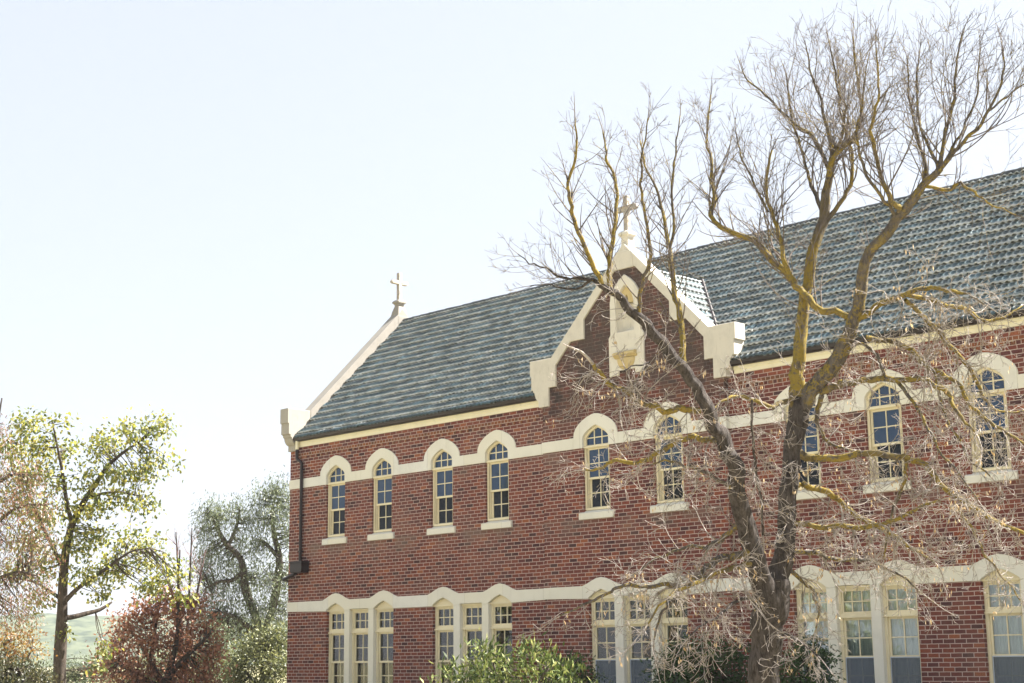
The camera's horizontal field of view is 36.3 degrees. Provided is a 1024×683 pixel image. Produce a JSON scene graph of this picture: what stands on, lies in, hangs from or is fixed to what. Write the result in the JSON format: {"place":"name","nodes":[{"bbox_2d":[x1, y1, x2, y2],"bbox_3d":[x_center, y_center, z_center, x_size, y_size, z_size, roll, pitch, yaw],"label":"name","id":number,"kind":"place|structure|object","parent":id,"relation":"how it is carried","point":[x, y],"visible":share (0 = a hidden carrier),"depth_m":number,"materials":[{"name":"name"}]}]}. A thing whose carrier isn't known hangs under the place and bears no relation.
{"place":"outdoors","nodes":[
{"label":"outdoors","id":0,"kind":"place"},
{"bbox_2d":[0,615,57,668],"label":"autumn shrub","id":1,"kind":"object","parent":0,"point":[13,646],"visible":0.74,"depth_m":33.04,"materials":[{"name":"beige plant"}]},
{"bbox_2d":[0,644,63,682],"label":"conifer shrub","id":2,"kind":"object","parent":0,"point":[11,672],"visible":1,"depth_m":29.99,"materials":[{"name":"green plant"}]},
{"bbox_2d":[0,398,70,651],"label":"weeping tree","id":3,"kind":"object","parent":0,"point":[27,506],"visible":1,"depth_m":30.98,"materials":[{"name":"brown plant"}]},
{"bbox_2d":[0,612,287,667],"bbox_3d":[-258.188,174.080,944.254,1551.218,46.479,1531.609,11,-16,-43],"label":"hills","id":4,"kind":"structure","parent":0,"point":[84,629],"depth_m":776.97,"materials":[{"name":"green plant"}]},
{"bbox_2d":[26,665,286,682],"bbox_3d":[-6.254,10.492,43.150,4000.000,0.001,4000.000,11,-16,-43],"label":"ground","id":5,"kind":"structure","parent":0,"point":[213,680],"depth_m":205.53,"materials":[{"name":"green plant"}]},
{"bbox_2d":[33,651,125,682],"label":"scrub bush","id":6,"kind":"object","parent":5,"relation":"on","point":[72,676],"visible":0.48,"depth_m":61.94,"materials":[{"name":"green plant"}]},
{"bbox_2d":[0,404,204,682],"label":"broadleaf tree","id":7,"kind":"object","parent":5,"relation":"on","point":[63,597],"visible":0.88,"depth_m":37.92,"materials":[{"name":"green plant"}]},
{"bbox_2d":[79,550,237,682],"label":"plum tree","id":8,"kind":"object","parent":5,"relation":"on","point":[171,671],"visible":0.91,"depth_m":44.84,"materials":[{"name":"red plant"}]},
{"bbox_2d":[111,645,246,682],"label":"hedge bush","id":9,"kind":"object","parent":5,"relation":"on","point":[160,670],"visible":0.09,"depth_m":59.99,"materials":[{"name":"green plant"}]},
{"bbox_2d":[154,520,228,680],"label":"bare sapling","id":10,"kind":"object","parent":5,"relation":"on","point":[190,561],"visible":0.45,"depth_m":47.98,"materials":[{"name":"brown plant"}]},
{"bbox_2d":[196,619,246,682],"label":"scrub bush","id":11,"kind":"object","parent":5,"relation":"on","point":[219,673],"visible":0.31,"depth_m":54.95,"materials":[{"name":"green plant"}]},
{"bbox_2d":[183,465,289,680],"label":"pepper tree","id":12,"kind":"object","parent":5,"relation":"on","point":[242,577],"visible":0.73,"depth_m":65.84,"materials":[{"name":"green plant"}]},
{"bbox_2d":[214,614,287,682],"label":"rounded shrub","id":13,"kind":"object","parent":5,"relation":"on","point":[265,650],"visible":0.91,"depth_m":49.68,"materials":[{"name":"green plant"}]},
{"bbox_2d":[419,627,609,682],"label":"flowering shrub","id":14,"kind":"object","parent":5,"relation":"on","point":[489,664],"visible":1,"depth_m":28.90,"materials":[{"name":"green plant"}]},
{"bbox_2d":[534,646,612,682],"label":"dark shrub","id":15,"kind":"object","parent":5,"relation":"on","point":[581,675],"visible":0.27,"depth_m":33.10,"materials":[{"name":"green plant"}]},
{"bbox_2d":[280,167,1023,682],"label":"brick building","id":16,"kind":"structure","parent":5,"relation":"on","point":[434,515],"depth_m":35.77,"materials":[{"name":"red brick"}]},
{"bbox_2d":[322,466,346,544],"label":"window","id":17,"kind":"structure","parent":16,"relation":"in","point":[336,484],"depth_m":42.97,"materials":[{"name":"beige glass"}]},
{"bbox_2d":[328,601,392,682],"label":"triple window","id":18,"kind":"structure","parent":16,"relation":"in","point":[360,640],"depth_m":41.47,"materials":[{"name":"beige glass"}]},
{"bbox_2d":[367,459,394,540],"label":"window","id":19,"kind":"structure","parent":16,"relation":"in","point":[382,524],"depth_m":41.59,"materials":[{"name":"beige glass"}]},
{"bbox_2d":[427,450,455,534],"bbox_3d":[-1.735,3.827,39.843,0.255,2.168,1.060,11,-16,-43],"label":"window","id":20,"kind":"structure","parent":16,"relation":"in","point":[442,469],"depth_m":39.90,"materials":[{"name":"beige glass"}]},
{"bbox_2d":[434,595,511,682],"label":"triple window","id":21,"kind":"structure","parent":16,"relation":"in","point":[453,623],"depth_m":38.54,"materials":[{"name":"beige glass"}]},
{"bbox_2d":[481,441,512,529],"bbox_3d":[-0.315,3.523,38.424,0.255,2.168,1.060,11,-16,-43],"label":"window","id":22,"kind":"structure","parent":16,"relation":"in","point":[497,461],"depth_m":38.49,"materials":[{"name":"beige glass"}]},
{"bbox_2d":[579,425,614,519],"bbox_3d":[1.992,2.995,35.952,0.255,2.168,1.060,11,-16,-43],"label":"window","id":23,"kind":"structure","parent":16,"relation":"in","point":[596,440],"depth_m":36.02,"materials":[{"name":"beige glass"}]},
{"bbox_2d":[590,589,687,682],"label":"triple window","id":24,"kind":"structure","parent":16,"relation":"in","point":[631,669],"depth_m":34.62,"materials":[{"name":"white wood"}]},
{"bbox_2d":[650,415,688,512],"bbox_3d":[3.503,2.672,34.443,0.255,2.168,1.060,11,-16,-43],"label":"window","id":25,"kind":"structure","parent":16,"relation":"in","point":[673,420],"depth_m":34.48,"materials":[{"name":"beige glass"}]},
{"bbox_2d":[786,404,826,499],"bbox_3d":[6.023,2.166,32.094,0.255,2.168,1.060,11,-16,-43],"label":"window","id":26,"kind":"structure","parent":16,"relation":"in","point":[810,440],"depth_m":31.99,"materials":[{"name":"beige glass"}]},
{"bbox_2d":[795,575,921,682],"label":"triple window","id":27,"kind":"structure","parent":16,"relation":"in","point":[882,650],"depth_m":30.48,"materials":[{"name":"white wood"}]},
{"bbox_2d":[863,383,910,492],"bbox_3d":[7.380,1.876,30.739,0.255,2.168,1.060,11,-16,-43],"label":"window","id":28,"kind":"structure","parent":16,"relation":"in","point":[879,416],"depth_m":30.81,"materials":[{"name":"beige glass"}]},
{"bbox_2d":[964,367,1018,483],"bbox_3d":[8.940,1.542,29.180,0.255,2.168,1.060,11,-16,-43],"label":"window","id":29,"kind":"structure","parent":16,"relation":"in","point":[971,478],"depth_m":29.19,"materials":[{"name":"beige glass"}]},
{"bbox_2d":[982,569,1023,682],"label":"triple window","id":30,"kind":"structure","parent":16,"relation":"in","point":[1005,635],"depth_m":28.52,"materials":[{"name":"white wood"}]},
{"bbox_2d":[639,626,750,682],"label":"camellia","id":31,"kind":"object","parent":5,"relation":"on","point":[720,678],"visible":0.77,"depth_m":29.91,"materials":[{"name":"green plant"}]},
{"bbox_2d":[488,0,1023,682],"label":"bare tree","id":32,"kind":"object","parent":5,"relation":"on","point":[768,594],"visible":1,"depth_m":21.67,"materials":[{"name":"brown plant"}]},
{"bbox_2d":[779,630,845,682],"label":"camellia","id":33,"kind":"object","parent":5,"relation":"on","point":[792,675],"visible":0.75,"depth_m":28.46,"materials":[{"name":"green plant"}]},
{"bbox_2d":[0,0,1023,618],"label":"sky","id":34,"kind":"structure","parent":0,"point":[209,209],"materials":[{"name":"white"}]}
]}

